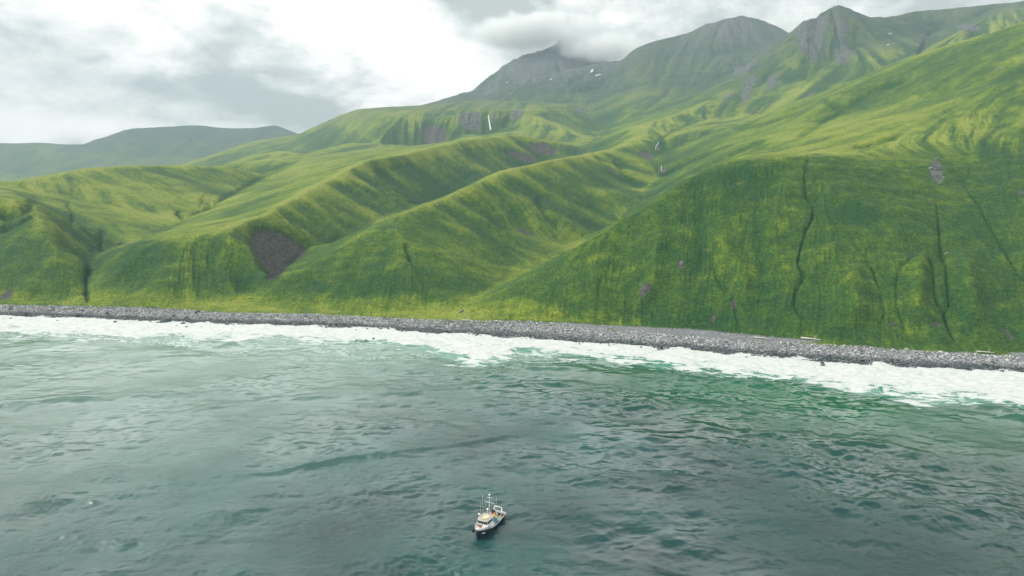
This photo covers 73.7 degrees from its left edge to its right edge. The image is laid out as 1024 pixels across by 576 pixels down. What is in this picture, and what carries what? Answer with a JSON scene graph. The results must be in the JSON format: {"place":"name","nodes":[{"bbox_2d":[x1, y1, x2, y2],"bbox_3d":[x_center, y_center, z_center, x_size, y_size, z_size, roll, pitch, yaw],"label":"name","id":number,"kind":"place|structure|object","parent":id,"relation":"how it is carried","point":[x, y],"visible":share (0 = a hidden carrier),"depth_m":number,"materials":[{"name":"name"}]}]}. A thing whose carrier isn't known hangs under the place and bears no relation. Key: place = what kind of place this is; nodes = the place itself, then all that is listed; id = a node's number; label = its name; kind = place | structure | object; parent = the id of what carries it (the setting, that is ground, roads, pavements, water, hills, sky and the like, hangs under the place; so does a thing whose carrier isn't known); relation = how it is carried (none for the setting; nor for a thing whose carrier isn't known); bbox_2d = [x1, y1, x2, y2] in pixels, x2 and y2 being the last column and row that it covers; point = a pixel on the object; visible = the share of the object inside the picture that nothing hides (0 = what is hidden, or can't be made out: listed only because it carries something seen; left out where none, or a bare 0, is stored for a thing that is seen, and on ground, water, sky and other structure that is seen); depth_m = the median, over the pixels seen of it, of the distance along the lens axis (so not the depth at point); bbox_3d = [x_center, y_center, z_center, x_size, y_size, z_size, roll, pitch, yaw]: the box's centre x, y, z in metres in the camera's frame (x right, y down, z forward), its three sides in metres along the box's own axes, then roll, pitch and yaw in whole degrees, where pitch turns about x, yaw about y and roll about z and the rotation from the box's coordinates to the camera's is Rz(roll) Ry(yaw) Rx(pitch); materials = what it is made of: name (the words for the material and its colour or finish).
{"place":"outdoors","nodes":[
{"label":"outdoors","id":0,"kind":"place"},
{"bbox_2d":[0,315,1023,575],"bbox_3d":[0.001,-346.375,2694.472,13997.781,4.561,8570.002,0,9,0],"label":"sea","id":1,"kind":"structure","parent":0,"point":[168,449],"depth_m":233.18,"materials":[{"name":"liquid"}]},
{"bbox_2d":[472,494,505,538],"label":"fishing boat","id":2,"kind":"object","parent":1,"relation":"on","point":[484,527],"visible":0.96,"depth_m":184.01,"materials":[{"name":"white paint"}]},
{"bbox_2d":[0,21,1023,370],"bbox_3d":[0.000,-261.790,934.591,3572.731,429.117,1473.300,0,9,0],"label":"hills","id":3,"kind":"structure","parent":0,"point":[838,215],"depth_m":524.41,"materials":[{"name":"green plant"}]},
{"bbox_2d":[0,304,1023,371],"bbox_3d":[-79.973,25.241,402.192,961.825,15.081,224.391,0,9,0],"label":"beach cobbles","id":4,"kind":"object","parent":3,"relation":"on","point":[1007,359],"visible":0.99,"depth_m":409.60,"materials":[{"name":"stone"}]},
{"bbox_2d":[159,318,171,322],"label":"boulder","id":5,"kind":"object","parent":4,"relation":"on","point":[165,320],"visible":0.76,"depth_m":447.98,"materials":[{"name":"grey stone"}]},
{"bbox_2d":[801,336,819,339],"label":"driftwood log","id":6,"kind":"object","parent":3,"relation":"on","point":[809,338],"visible":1,"depth_m":381.20,"materials":[{"name":"brown wood"}]},
{"bbox_2d":[0,1,1023,180],"bbox_3d":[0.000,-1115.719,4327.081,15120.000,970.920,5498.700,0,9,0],"label":"mountains","id":7,"kind":"structure","parent":0,"point":[738,68],"depth_m":2607.46,"materials":[{"name":"green plant"}]},
{"bbox_2d":[0,0,1023,143],"label":"sky","id":8,"kind":"structure","parent":0,"point":[72,71],"materials":[{"name":"white"}]}
]}

